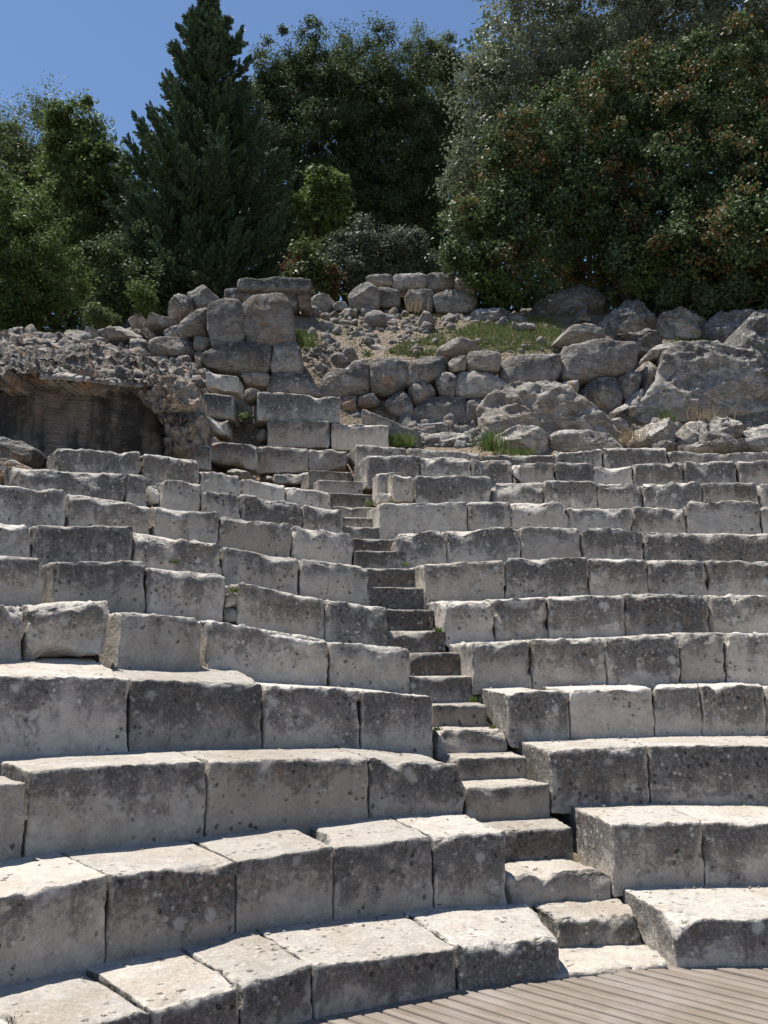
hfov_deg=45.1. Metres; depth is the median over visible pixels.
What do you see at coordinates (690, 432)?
rock outcrop
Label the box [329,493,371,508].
stair step
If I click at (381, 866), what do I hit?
seat block
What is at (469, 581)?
seat block
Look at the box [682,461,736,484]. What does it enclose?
seat block
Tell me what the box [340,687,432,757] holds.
seat block
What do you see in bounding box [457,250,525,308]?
bush
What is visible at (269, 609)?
seat block
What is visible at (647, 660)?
seat block
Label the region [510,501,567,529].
seat block
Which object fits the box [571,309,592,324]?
rock outcrop
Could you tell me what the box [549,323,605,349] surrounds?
boulder
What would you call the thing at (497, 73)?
broadleaf tree
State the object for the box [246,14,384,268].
broadleaf tree
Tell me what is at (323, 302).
boulder
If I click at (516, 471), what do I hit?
packing stone
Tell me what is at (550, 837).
stair step
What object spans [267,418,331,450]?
squared block
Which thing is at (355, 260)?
bush
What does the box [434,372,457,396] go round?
wall stone
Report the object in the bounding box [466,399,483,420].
wall stone
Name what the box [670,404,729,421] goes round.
dry grass
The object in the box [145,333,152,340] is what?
boulder
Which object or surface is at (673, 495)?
seat block
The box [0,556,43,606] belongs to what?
seat block
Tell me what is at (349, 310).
boulder
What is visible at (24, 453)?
boulder
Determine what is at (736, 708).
seat block
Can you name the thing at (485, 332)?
grass
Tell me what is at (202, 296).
boulder
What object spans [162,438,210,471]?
squared block
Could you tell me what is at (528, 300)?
woods
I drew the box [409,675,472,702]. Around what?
stair step
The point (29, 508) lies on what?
seat block
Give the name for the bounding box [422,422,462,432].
rock outcrop
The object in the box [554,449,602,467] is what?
seat block
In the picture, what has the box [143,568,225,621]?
seat block
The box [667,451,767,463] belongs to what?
seat block
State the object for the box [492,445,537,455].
weed clump
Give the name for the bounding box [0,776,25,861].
seat block
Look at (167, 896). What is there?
seat block
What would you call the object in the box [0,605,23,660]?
seat block
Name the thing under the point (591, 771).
seat block
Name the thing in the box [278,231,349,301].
bush
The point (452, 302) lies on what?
wall stone
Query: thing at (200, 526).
seat block
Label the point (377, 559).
stair step
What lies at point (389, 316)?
boulder
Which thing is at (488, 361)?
wall stone
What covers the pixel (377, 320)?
rubble
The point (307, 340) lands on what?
weed clump
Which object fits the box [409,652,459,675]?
stair step
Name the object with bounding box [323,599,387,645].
seat block
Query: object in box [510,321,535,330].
rock outcrop
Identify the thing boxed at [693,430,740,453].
rock outcrop
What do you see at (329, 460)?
squared block
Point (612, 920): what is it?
stair step
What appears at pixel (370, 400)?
wall stone
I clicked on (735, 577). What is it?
seat block
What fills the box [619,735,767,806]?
seat block
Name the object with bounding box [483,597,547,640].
seat block
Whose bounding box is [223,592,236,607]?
packing stone
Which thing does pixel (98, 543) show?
seat block
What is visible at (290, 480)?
squared block
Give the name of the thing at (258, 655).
seat block
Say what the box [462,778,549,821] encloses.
stair step
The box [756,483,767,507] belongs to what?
seat block
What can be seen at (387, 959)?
seat block
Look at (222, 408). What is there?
squared block
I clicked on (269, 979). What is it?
seat block
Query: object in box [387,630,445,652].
stair step
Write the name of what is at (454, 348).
boulder
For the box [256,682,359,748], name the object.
seat block
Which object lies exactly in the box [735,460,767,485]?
seat block
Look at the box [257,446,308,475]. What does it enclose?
squared block
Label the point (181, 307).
boulder
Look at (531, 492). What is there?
seat block
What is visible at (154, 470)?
seat block
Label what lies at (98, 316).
bush
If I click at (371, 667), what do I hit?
seat block
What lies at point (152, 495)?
packing stone
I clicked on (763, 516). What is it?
seat block
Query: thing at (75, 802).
seat block
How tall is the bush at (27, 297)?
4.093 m
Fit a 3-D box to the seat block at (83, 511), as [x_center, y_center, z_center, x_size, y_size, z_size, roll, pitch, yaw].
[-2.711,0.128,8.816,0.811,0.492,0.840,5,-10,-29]
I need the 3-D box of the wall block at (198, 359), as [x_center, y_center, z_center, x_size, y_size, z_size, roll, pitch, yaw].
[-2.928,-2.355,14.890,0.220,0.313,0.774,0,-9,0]
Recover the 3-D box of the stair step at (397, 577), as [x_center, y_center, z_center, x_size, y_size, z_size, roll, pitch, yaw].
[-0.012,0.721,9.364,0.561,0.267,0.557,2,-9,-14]
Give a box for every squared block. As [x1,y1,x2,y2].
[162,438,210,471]
[204,393,239,426]
[206,372,243,399]
[207,417,232,439]
[209,437,219,446]
[211,442,260,475]
[253,392,340,427]
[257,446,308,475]
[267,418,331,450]
[273,472,307,487]
[308,449,346,471]
[331,423,388,453]
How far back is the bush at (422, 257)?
21.97 m
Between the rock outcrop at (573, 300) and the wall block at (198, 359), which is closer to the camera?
the wall block at (198, 359)
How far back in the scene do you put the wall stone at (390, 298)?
19.14 m
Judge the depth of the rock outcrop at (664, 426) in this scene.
13.92 m
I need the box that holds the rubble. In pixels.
[25,305,758,452]
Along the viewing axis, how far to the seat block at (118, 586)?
7.07 m
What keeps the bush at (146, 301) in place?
on the hillside
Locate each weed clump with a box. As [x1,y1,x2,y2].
[295,326,325,349]
[388,429,419,447]
[471,425,513,452]
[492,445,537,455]
[656,404,678,421]
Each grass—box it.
[295,309,714,454]
[611,423,667,444]
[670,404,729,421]
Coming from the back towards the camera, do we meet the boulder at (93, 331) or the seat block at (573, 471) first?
the boulder at (93, 331)
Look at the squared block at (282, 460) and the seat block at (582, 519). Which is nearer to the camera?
the seat block at (582, 519)
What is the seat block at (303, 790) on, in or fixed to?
on the hillside
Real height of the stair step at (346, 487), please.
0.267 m
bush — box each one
[0,159,100,330]
[54,216,219,328]
[79,299,121,328]
[123,277,160,318]
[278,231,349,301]
[322,211,421,292]
[388,223,455,277]
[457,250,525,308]
[622,233,708,315]
[654,268,767,319]
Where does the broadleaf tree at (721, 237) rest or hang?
on the hillside
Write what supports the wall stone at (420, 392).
on the wall stone at (437, 408)
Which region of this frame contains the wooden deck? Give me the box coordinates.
[302,955,767,1023]
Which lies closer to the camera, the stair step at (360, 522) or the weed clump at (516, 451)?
the stair step at (360, 522)
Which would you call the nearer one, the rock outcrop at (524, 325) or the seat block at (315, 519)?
the seat block at (315, 519)
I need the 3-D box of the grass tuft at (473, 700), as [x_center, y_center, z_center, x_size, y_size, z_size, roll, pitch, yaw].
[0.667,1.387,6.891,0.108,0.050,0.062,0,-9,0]
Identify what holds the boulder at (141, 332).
on the hillside
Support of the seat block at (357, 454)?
on the hillside
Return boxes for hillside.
[56,311,767,863]
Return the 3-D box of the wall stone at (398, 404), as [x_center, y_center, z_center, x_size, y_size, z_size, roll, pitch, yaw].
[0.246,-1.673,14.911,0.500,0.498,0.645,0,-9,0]
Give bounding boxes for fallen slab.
[361,409,421,448]
[607,404,628,418]
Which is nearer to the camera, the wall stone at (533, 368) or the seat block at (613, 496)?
the seat block at (613, 496)
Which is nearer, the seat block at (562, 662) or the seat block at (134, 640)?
the seat block at (134, 640)
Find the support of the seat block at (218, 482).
on the hillside
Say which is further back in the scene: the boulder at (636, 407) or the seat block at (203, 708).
the boulder at (636, 407)
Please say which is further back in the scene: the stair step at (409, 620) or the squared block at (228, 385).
the squared block at (228, 385)
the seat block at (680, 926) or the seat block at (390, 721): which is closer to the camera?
the seat block at (680, 926)
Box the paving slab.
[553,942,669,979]
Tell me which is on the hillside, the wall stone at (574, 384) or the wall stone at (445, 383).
the wall stone at (574, 384)
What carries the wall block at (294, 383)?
on the hillside
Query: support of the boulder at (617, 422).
on the hillside
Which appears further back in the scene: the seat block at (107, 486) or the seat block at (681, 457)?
the seat block at (681, 457)
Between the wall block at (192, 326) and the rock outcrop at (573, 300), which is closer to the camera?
the wall block at (192, 326)
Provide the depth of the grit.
5.38 m
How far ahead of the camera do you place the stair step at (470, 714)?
7.07 m
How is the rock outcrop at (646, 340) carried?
on the hillside
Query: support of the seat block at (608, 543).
on the hillside
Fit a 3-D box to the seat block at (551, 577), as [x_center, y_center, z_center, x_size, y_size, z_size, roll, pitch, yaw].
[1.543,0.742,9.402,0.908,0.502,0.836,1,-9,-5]
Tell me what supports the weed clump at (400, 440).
on the hillside
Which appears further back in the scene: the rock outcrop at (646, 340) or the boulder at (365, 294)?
the boulder at (365, 294)
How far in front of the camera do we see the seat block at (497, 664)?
7.52 m
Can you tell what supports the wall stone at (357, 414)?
on the hillside
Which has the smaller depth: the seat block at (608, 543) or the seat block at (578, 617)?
the seat block at (578, 617)
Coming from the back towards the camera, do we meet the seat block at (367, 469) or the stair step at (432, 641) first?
the seat block at (367, 469)
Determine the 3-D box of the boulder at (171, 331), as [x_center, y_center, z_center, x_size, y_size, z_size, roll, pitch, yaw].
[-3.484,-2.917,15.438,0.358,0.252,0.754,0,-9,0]
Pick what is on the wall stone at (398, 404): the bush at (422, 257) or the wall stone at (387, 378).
the wall stone at (387, 378)
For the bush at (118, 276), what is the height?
3.434 m
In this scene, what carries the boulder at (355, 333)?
on the hillside
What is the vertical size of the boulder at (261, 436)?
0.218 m
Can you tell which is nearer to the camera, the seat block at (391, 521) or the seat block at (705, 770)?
the seat block at (705, 770)
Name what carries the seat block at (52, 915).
on the hillside
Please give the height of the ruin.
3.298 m
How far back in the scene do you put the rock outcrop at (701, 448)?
13.13 m
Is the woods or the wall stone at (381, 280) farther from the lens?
the woods
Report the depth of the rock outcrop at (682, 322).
17.66 m
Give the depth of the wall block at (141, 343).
14.61 m
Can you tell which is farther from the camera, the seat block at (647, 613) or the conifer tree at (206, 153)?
the conifer tree at (206, 153)
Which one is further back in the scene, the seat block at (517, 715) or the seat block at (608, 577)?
the seat block at (608, 577)
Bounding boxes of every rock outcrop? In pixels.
[419,432,472,444]
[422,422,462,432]
[475,380,626,447]
[494,424,549,452]
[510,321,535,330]
[526,304,552,318]
[534,284,608,315]
[549,429,622,452]
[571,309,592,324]
[597,299,656,333]
[612,328,661,359]
[629,418,676,447]
[634,361,656,391]
[635,312,767,423]
[650,440,681,452]
[653,306,706,339]
[671,443,714,453]
[675,421,709,444]
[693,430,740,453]
[700,308,767,343]
[706,416,744,438]
[736,424,767,452]
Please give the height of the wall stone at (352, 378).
0.687 m
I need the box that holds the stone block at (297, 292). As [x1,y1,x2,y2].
[224,276,312,316]
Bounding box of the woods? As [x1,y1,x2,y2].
[0,0,766,333]
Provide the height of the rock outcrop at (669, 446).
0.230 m
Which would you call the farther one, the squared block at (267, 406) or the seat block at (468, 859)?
the squared block at (267, 406)
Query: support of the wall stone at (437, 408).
on the hillside
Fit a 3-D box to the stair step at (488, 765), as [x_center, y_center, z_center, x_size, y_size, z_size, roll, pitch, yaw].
[0.682,1.852,6.648,0.564,0.236,0.559,2,-9,-14]
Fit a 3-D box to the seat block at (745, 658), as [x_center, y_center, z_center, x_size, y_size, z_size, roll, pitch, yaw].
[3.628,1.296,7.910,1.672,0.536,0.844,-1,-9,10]
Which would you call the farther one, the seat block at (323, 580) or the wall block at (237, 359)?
the wall block at (237, 359)
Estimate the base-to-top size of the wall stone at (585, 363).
0.806 m
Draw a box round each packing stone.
[146,486,159,506]
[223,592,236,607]
[223,607,236,622]
[511,465,520,481]
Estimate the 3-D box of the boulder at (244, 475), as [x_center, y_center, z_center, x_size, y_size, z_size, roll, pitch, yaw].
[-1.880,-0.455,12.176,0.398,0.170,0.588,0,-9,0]
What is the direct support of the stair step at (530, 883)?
on the hillside
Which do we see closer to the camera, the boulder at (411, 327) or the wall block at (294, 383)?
the wall block at (294, 383)
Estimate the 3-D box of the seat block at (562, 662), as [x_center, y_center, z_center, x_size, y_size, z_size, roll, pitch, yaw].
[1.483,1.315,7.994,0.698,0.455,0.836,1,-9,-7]
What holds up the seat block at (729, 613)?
on the hillside
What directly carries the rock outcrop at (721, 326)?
on the hillside
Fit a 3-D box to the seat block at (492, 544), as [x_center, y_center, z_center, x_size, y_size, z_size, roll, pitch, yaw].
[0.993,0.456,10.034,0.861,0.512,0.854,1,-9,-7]
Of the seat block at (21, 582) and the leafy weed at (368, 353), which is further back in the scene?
the leafy weed at (368, 353)
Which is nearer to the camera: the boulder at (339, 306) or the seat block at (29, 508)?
the seat block at (29, 508)
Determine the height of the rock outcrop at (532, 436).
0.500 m
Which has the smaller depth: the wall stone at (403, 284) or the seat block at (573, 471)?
the seat block at (573, 471)
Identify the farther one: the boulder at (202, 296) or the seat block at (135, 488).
the boulder at (202, 296)
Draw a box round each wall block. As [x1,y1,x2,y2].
[129,338,148,351]
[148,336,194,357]
[153,356,168,359]
[174,355,193,366]
[178,307,208,341]
[193,336,211,351]
[193,351,205,368]
[202,341,272,379]
[207,298,245,347]
[240,372,269,390]
[242,293,295,349]
[266,372,321,398]
[270,342,303,373]
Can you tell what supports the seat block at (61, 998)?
on the hillside
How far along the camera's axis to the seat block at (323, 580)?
8.60 m
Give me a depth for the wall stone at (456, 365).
14.97 m
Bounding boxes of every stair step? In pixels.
[301,470,351,489]
[312,480,362,493]
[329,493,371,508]
[330,506,373,517]
[342,516,372,527]
[343,526,387,539]
[351,538,394,550]
[352,551,406,568]
[364,568,414,587]
[367,587,424,609]
[386,609,433,630]
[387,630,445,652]
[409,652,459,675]
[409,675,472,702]
[432,702,487,726]
[432,724,507,760]
[437,751,526,780]
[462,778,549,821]
[481,816,573,861]
[505,858,611,910]
[533,896,640,947]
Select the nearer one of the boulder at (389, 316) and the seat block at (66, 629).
the seat block at (66, 629)
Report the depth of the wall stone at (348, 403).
14.59 m
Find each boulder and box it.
[0,437,45,468]
[0,458,33,483]
[84,326,100,337]
[100,326,143,345]
[128,313,145,328]
[132,328,156,338]
[142,312,178,336]
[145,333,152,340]
[163,324,180,336]
[168,293,194,322]
[187,285,218,309]
[226,469,256,480]
[244,388,259,406]
[256,429,266,443]
[259,476,273,483]
[311,293,334,311]
[328,311,338,316]
[330,318,350,324]
[332,301,348,312]
[339,308,356,317]
[348,282,380,312]
[348,330,365,336]
[368,343,388,349]
[385,313,395,320]
[398,324,416,331]
[436,337,480,360]
[469,307,511,320]
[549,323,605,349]
[611,417,629,430]
[623,389,646,417]
[639,343,670,365]
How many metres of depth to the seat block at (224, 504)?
9.63 m
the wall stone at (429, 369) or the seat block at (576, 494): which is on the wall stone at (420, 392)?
the wall stone at (429, 369)
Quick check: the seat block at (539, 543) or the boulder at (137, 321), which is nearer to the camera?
the seat block at (539, 543)
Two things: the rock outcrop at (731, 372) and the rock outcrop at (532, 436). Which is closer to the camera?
the rock outcrop at (532, 436)
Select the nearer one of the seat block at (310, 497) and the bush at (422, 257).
the seat block at (310, 497)
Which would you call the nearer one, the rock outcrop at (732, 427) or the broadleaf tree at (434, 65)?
the rock outcrop at (732, 427)
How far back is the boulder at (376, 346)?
16.61 m
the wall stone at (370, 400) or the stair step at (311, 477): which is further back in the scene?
the wall stone at (370, 400)
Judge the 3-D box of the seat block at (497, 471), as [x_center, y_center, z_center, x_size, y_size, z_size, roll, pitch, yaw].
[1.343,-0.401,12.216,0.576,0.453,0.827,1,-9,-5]
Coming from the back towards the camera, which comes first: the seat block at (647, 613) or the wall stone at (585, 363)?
the wall stone at (585, 363)
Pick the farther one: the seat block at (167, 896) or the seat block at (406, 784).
the seat block at (406, 784)
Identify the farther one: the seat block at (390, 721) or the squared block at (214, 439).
the squared block at (214, 439)
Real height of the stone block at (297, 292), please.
0.595 m
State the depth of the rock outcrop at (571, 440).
13.54 m
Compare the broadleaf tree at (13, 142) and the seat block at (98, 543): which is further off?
the broadleaf tree at (13, 142)
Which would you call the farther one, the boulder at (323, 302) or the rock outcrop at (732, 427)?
the boulder at (323, 302)
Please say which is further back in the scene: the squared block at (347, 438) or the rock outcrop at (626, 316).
the rock outcrop at (626, 316)
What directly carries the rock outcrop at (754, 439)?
on the hillside
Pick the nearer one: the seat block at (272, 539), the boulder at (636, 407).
the seat block at (272, 539)
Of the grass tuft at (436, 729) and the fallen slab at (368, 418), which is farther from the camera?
the fallen slab at (368, 418)
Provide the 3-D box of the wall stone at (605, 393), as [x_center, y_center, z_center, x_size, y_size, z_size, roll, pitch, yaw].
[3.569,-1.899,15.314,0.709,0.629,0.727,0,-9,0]
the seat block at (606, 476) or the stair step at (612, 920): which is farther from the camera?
the seat block at (606, 476)
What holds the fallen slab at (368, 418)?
on the hillside
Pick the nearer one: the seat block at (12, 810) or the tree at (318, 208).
the seat block at (12, 810)
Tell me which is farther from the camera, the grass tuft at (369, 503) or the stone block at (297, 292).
the stone block at (297, 292)
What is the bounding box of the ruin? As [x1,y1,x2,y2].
[0,326,213,459]
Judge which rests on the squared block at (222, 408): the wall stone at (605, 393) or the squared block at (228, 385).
the squared block at (228, 385)
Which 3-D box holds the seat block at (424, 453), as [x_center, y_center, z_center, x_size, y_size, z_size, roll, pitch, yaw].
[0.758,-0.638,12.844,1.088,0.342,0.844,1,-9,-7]
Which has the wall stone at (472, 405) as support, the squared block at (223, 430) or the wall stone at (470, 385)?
the wall stone at (470, 385)
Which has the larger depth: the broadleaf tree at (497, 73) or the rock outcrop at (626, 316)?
the broadleaf tree at (497, 73)
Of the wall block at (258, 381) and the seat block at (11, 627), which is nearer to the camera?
the seat block at (11, 627)
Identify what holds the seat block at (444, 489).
on the hillside
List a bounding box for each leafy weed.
[229,587,238,592]
[236,411,254,420]
[361,349,374,357]
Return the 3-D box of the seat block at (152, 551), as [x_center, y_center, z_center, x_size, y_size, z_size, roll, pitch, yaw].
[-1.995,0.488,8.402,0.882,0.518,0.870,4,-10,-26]
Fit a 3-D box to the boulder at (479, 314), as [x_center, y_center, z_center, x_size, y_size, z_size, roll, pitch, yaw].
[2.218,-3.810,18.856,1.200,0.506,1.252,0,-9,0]
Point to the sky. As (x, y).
(115, 50)
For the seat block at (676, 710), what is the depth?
6.94 m
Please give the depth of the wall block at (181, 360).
14.52 m
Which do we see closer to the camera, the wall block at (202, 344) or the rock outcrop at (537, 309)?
the wall block at (202, 344)
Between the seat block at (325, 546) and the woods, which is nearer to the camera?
the seat block at (325, 546)
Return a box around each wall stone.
[318,359,370,397]
[340,395,356,411]
[350,411,360,417]
[356,392,380,409]
[366,273,392,288]
[370,357,410,398]
[378,287,400,311]
[384,391,413,417]
[392,272,426,296]
[404,289,433,313]
[405,356,447,391]
[408,380,435,407]
[413,397,466,422]
[426,272,454,295]
[433,290,477,315]
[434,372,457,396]
[447,355,466,374]
[454,277,474,293]
[455,371,507,400]
[466,350,500,374]
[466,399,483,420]
[498,353,561,383]
[559,338,637,385]
[561,380,578,391]
[579,377,622,409]
[618,371,641,401]
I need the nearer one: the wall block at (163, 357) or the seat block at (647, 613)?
the seat block at (647, 613)
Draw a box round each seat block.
[0,466,126,501]
[0,485,66,527]
[0,523,30,557]
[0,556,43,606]
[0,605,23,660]
[0,657,129,758]
[0,750,205,856]
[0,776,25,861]
[0,852,107,986]
[0,973,149,1023]
[8,600,109,659]
[28,525,132,564]
[42,560,145,613]
[44,448,139,475]
[61,840,234,962]
[64,494,150,534]
[85,612,199,669]
[86,948,238,1023]
[107,667,262,751]
[124,474,146,506]
[131,532,221,574]
[139,454,198,487]
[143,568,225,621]
[148,480,200,510]
[149,507,218,543]
[176,747,368,835]
[182,930,311,1023]
[190,826,332,932]
[198,472,240,496]
[198,620,328,685]
[199,490,240,519]
[218,517,291,557]
[219,547,298,594]
[225,582,324,639]
[237,494,302,527]
[239,479,284,501]
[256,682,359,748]
[256,913,455,1019]
[284,487,329,509]
[290,526,352,564]
[297,559,368,605]
[301,504,343,532]
[308,818,432,919]
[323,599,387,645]
[326,642,410,693]
[335,745,465,817]
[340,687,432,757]
[347,445,405,465]
[354,455,419,494]
[366,502,466,539]
[372,472,412,506]
[391,531,447,568]
[391,814,506,907]
[404,903,560,990]
[406,448,479,460]
[410,560,504,609]
[412,475,490,503]
[419,457,470,476]
[426,601,494,646]
[441,527,520,562]
[445,639,531,695]
[467,502,510,530]
[470,459,511,488]
[475,687,569,747]
[480,455,554,465]
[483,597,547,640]
[490,482,543,503]
[504,557,588,598]
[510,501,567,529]
[512,462,554,483]
[512,737,649,813]
[514,637,605,689]
[516,526,580,559]
[542,480,596,508]
[543,685,654,738]
[545,594,624,638]
[553,462,593,481]
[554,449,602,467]
[563,803,703,896]
[565,508,632,533]
[579,527,642,559]
[587,558,647,595]
[593,466,632,484]
[594,634,679,689]
[596,484,642,508]
[602,448,667,468]
[612,885,767,968]
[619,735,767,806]
[623,593,708,635]
[631,506,685,532]
[632,462,683,486]
[640,481,701,509]
[641,532,767,562]
[645,560,708,595]
[652,684,702,735]
[663,804,767,885]
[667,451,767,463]
[668,632,725,682]
[678,681,765,735]
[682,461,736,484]
[683,500,760,534]
[701,482,758,503]
[703,594,767,632]
[704,559,767,595]
[718,632,767,685]
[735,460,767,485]
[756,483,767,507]
[759,507,767,533]
[761,685,767,734]
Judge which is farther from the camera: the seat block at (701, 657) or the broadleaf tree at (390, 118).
the broadleaf tree at (390, 118)
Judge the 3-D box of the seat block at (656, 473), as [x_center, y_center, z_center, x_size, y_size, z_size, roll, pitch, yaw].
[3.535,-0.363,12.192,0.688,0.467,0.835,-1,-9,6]
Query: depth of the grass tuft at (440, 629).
8.10 m
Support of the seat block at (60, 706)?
on the hillside
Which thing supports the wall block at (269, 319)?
on the wall block at (237, 359)
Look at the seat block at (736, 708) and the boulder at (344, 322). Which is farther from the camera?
the boulder at (344, 322)
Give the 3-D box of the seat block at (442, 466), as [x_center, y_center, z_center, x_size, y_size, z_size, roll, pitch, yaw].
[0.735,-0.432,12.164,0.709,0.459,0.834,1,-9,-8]
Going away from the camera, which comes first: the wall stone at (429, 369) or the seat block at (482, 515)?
the seat block at (482, 515)
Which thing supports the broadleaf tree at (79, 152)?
on the hillside
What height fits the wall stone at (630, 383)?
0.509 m
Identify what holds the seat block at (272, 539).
on the hillside
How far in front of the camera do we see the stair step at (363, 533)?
10.13 m
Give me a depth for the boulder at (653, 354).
15.54 m
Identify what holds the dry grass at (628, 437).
on the hillside
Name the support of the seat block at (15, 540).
on the hillside
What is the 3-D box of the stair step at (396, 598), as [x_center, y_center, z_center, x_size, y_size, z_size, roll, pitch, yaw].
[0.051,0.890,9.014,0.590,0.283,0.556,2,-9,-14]
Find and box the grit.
[22,683,767,979]
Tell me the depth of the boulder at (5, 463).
9.10 m
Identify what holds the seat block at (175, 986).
on the hillside
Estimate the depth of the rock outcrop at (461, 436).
14.00 m
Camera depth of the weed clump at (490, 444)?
13.26 m
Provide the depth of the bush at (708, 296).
17.66 m
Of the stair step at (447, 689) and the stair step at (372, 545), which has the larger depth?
the stair step at (372, 545)
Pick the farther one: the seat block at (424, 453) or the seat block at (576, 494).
the seat block at (424, 453)
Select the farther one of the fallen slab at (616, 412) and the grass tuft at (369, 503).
the fallen slab at (616, 412)
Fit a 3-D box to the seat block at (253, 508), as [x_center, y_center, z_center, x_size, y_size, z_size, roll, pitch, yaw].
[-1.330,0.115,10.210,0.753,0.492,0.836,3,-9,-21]
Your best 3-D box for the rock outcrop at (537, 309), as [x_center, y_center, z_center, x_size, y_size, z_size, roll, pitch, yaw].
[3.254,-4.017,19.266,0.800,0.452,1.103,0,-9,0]
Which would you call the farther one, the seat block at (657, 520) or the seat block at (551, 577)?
the seat block at (657, 520)
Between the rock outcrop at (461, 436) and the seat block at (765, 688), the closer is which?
the seat block at (765, 688)
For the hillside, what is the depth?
15.71 m
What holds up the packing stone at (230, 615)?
on the seat block at (258, 655)
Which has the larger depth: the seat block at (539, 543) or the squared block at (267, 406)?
the squared block at (267, 406)
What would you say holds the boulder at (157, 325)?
on the hillside
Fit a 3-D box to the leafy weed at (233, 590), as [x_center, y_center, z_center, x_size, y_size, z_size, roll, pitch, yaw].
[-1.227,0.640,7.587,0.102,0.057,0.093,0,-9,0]
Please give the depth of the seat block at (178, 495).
9.48 m
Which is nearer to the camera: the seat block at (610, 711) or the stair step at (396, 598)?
the seat block at (610, 711)
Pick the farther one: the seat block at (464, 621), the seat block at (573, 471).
the seat block at (573, 471)
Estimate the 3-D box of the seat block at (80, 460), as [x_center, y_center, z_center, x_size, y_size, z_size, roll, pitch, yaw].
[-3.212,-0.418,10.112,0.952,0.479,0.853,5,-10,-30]
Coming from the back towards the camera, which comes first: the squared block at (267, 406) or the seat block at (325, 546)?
the squared block at (267, 406)
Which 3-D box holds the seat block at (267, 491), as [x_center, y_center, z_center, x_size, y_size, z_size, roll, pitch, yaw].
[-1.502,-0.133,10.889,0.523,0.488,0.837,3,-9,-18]
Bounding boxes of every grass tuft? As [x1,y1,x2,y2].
[366,500,375,504]
[431,726,442,730]
[434,627,442,631]
[467,695,480,701]
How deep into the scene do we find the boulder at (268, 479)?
12.44 m
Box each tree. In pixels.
[0,69,143,289]
[26,88,150,330]
[102,0,300,315]
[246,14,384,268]
[283,160,356,261]
[311,10,462,298]
[380,17,510,274]
[426,0,767,287]
[430,7,767,318]
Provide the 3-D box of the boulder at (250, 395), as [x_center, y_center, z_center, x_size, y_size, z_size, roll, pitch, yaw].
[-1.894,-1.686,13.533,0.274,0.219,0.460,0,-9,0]
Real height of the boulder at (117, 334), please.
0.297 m
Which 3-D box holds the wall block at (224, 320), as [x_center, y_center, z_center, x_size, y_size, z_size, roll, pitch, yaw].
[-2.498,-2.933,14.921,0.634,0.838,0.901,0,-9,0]
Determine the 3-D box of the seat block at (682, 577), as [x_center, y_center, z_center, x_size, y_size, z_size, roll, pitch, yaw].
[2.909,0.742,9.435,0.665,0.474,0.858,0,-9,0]
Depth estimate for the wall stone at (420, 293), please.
19.09 m
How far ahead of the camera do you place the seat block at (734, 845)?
5.54 m
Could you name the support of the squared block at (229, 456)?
on the hillside
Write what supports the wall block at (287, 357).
on the wall block at (294, 383)
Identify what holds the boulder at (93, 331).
on the hillside
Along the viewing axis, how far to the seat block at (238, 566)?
8.35 m
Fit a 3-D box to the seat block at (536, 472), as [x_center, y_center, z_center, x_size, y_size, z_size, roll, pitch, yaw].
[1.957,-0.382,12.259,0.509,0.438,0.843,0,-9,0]
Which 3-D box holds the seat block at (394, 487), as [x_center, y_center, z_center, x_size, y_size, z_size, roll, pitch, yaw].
[0.091,-0.271,11.094,0.404,0.415,0.611,2,-9,-12]
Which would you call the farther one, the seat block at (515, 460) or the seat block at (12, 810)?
the seat block at (515, 460)
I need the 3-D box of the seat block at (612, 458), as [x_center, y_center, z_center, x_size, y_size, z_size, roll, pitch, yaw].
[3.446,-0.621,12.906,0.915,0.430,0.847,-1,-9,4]
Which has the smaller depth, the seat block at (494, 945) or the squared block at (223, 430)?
the seat block at (494, 945)
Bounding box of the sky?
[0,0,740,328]
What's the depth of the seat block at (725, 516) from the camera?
10.35 m
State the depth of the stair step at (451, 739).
6.74 m
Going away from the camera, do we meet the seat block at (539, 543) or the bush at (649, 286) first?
the seat block at (539, 543)
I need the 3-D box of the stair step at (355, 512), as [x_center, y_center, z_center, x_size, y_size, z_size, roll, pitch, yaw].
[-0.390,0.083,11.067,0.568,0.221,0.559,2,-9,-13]
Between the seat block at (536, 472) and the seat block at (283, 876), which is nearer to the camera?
the seat block at (283, 876)
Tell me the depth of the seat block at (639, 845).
5.52 m
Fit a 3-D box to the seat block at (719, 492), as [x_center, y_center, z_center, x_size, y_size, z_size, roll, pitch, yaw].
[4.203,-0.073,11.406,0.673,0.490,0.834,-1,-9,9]
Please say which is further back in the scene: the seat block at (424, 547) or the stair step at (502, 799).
the seat block at (424, 547)
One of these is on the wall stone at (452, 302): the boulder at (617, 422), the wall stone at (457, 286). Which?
the wall stone at (457, 286)
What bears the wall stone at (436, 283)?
on the wall stone at (452, 302)
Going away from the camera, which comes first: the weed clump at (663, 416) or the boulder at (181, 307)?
the weed clump at (663, 416)
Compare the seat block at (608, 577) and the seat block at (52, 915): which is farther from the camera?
the seat block at (608, 577)
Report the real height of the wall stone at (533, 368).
0.704 m
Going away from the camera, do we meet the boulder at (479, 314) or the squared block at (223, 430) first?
the squared block at (223, 430)
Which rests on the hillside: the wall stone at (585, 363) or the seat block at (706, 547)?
the seat block at (706, 547)
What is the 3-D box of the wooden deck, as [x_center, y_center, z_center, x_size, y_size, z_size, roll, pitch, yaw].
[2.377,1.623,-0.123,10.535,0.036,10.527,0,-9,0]
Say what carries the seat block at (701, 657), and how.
on the hillside
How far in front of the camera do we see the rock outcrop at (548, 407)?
14.10 m

